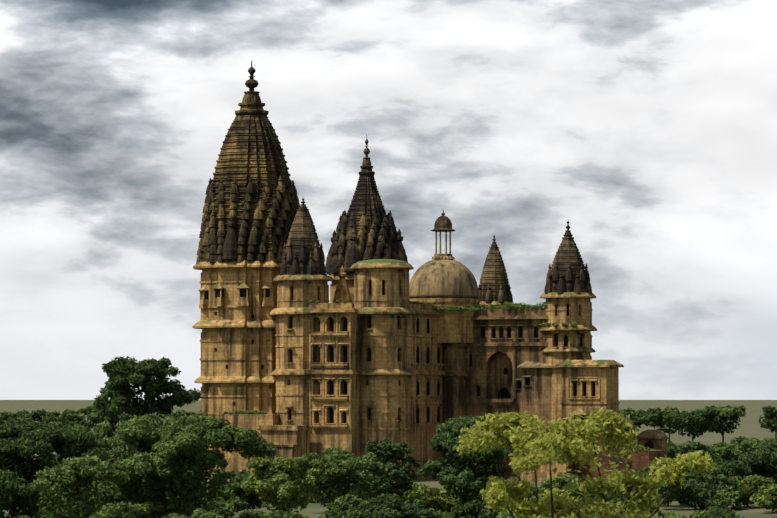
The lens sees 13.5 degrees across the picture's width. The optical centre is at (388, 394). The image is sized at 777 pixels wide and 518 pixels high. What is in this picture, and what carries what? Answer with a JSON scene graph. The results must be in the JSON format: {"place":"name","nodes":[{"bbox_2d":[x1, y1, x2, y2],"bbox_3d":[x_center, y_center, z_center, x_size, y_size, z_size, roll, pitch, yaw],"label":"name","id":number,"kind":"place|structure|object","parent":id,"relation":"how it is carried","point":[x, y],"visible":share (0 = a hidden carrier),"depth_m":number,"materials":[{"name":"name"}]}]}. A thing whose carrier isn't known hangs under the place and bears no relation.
{"place":"outdoors","nodes":[
{"label":"outdoors","id":0,"kind":"place"},
{"bbox_2d":[325,135,408,303],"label":"spire","id":1,"kind":"structure","parent":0,"point":[366,229],"depth_m":528.29,"materials":[{"name":"stone"}]},
{"bbox_2d":[356,259,407,262],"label":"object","id":2,"kind":"structure","parent":0,"point":[381,261],"depth_m":501.80,"materials":[{"name":"green plant"}]},
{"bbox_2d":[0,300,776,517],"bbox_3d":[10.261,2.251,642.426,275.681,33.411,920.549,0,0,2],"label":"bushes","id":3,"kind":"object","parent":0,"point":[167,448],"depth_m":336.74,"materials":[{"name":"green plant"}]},
{"bbox_2d":[0,400,776,517],"bbox_3d":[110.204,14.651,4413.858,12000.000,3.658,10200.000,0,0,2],"label":"ground","id":4,"kind":"structure","parent":0,"point":[749,427],"depth_m":1917.09,"materials":[{"name":"green plant"}]},
{"bbox_2d":[192,260,281,480],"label":"tower shaft","id":5,"kind":"object","parent":4,"relation":"on","point":[238,357],"visible":0.52,"depth_m":508.76,"materials":[{"name":"beige stone"}]},
{"bbox_2d":[198,282,274,308],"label":"balconies","id":6,"kind":"structure","parent":5,"relation":"attached to","point":[243,288],"depth_m":508.44,"materials":[{"name":"beige stone"}]},
{"bbox_2d":[196,61,299,263],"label":"spire","id":7,"kind":"structure","parent":5,"relation":"on","point":[251,206],"depth_m":510.83,"materials":[{"name":"brown stone"}]},
{"bbox_2d":[269,275,332,424],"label":"turret","id":8,"kind":"object","parent":4,"relation":"on","point":[296,294],"visible":0.6,"depth_m":501.82,"materials":[{"name":"stone"}]},
{"bbox_2d":[280,198,326,275],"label":"spire","id":9,"kind":"structure","parent":8,"relation":"on","point":[303,253],"depth_m":503.28,"materials":[{"name":"brown stone"}]},
{"bbox_2d":[310,312,360,458],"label":"bay","id":10,"kind":"object","parent":4,"relation":"on","point":[343,439],"visible":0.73,"depth_m":500.33,"materials":[{"name":"beige stone"}]},
{"bbox_2d":[307,303,358,431],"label":"bay trim","id":11,"kind":"structure","parent":10,"relation":"attached to","point":[322,308],"depth_m":499.55,"materials":[{"name":"beige stone"}]},
{"bbox_2d":[350,263,417,478],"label":"turret","id":12,"kind":"object","parent":4,"relation":"on","point":[381,299],"visible":0.77,"depth_m":501.03,"materials":[{"name":"stone"}]},
{"bbox_2d":[0,356,776,517],"bbox_3d":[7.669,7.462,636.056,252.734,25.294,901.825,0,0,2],"label":"trees","id":13,"kind":"object","parent":4,"relation":"on","point":[25,434],"depth_m":411.71,"materials":[{"name":"green plant"}]},
{"bbox_2d":[333,265,444,425],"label":"ledges","id":14,"kind":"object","parent":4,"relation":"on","point":[342,293],"depth_m":506.08,"materials":[{"name":"brown stone"}]},
{"bbox_2d":[284,314,596,423],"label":"window trim","id":15,"kind":"structure","parent":14,"relation":"attached to","point":[419,363],"depth_m":506.13,"materials":[{"name":"stone"}]},
{"bbox_2d":[409,259,479,342],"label":"dome","id":16,"kind":"structure","parent":14,"relation":"on","point":[446,282],"depth_m":515.50,"materials":[{"name":"stone"}]},
{"bbox_2d":[431,210,454,258],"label":"cupola","id":17,"kind":"object","parent":16,"relation":"on","point":[443,223],"visible":0.98,"depth_m":519.08,"materials":[{"name":"stone"}]},
{"bbox_2d":[213,414,577,483],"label":"platform","id":18,"kind":"structure","parent":4,"relation":"on","point":[292,441],"depth_m":501.27,"materials":[{"name":"stone"}]},
{"bbox_2d":[410,314,444,480],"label":"wall","id":19,"kind":"structure","parent":4,"relation":"on","point":[423,452],"depth_m":509.96,"materials":[{"name":"beige stone"}]},
{"bbox_2d":[442,343,467,456],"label":"buttress","id":20,"kind":"structure","parent":4,"relation":"on","point":[454,375],"depth_m":515.86,"materials":[{"name":"stone"}]},
{"bbox_2d":[464,314,547,476],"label":"wing","id":21,"kind":"object","parent":4,"relation":"on","point":[498,372],"visible":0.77,"depth_m":516.35,"materials":[{"name":"beige stone"}]},
{"bbox_2d":[465,308,548,404],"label":"wing trim","id":22,"kind":"structure","parent":21,"relation":"attached to","point":[483,401],"depth_m":514.94,"materials":[{"name":"brown stone"}]},
{"bbox_2d":[522,368,551,458],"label":"wall","id":23,"kind":"structure","parent":4,"relation":"on","point":[537,393],"depth_m":511.80,"materials":[{"name":"beige stone"}]},
{"bbox_2d":[517,361,561,367],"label":"ledge","id":24,"kind":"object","parent":23,"relation":"on","point":[529,364],"depth_m":511.98,"materials":[{"name":"beige stone"}]},
{"bbox_2d":[539,292,596,430],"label":"tower","id":25,"kind":"structure","parent":4,"relation":"on","point":[569,308],"depth_m":510.47,"materials":[{"name":"beige stone"}]},
{"bbox_2d":[544,221,591,293],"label":"spire","id":26,"kind":"structure","parent":25,"relation":"on","point":[567,273],"depth_m":511.45,"materials":[{"name":"brown stone"}]},
{"bbox_2d":[453,407,717,517],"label":"yellow trees","id":27,"kind":"object","parent":4,"relation":"on","point":[561,443],"depth_m":107.25,"materials":[{"name":"plant"}]},
{"bbox_2d":[562,367,618,442],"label":"wall","id":28,"kind":"structure","parent":4,"relation":"on","point":[609,384],"depth_m":507.94,"materials":[{"name":"stone"}]},
{"bbox_2d":[570,408,598,428],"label":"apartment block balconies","id":29,"kind":"structure","parent":28,"relation":"attached to","point":[580,412],"depth_m":506.91,"materials":[{"name":"stone"}]},
{"bbox_2d":[555,360,623,435],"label":"cornice","id":30,"kind":"structure","parent":28,"relation":"attached to","point":[589,363],"depth_m":507.49,"materials":[{"name":"stone"}]},
{"bbox_2d":[578,443,665,480],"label":"retaining wall","id":31,"kind":"structure","parent":4,"relation":"on","point":[639,459],"depth_m":503.83,"materials":[{"name":"stone"}]},
{"bbox_2d":[621,412,668,458],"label":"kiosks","id":32,"kind":"object","parent":4,"relation":"on","point":[655,439],"visible":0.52,"depth_m":512.10,"materials":[{"name":"stone"}]},
{"bbox_2d":[0,0,776,399],"label":"sky","id":33,"kind":"structure","parent":0,"point":[647,127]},
{"bbox_2d":[478,235,512,306],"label":"spire","id":34,"kind":"structure","parent":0,"point":[494,287],"depth_m":537.26,"materials":[{"name":"stone"}]}
]}

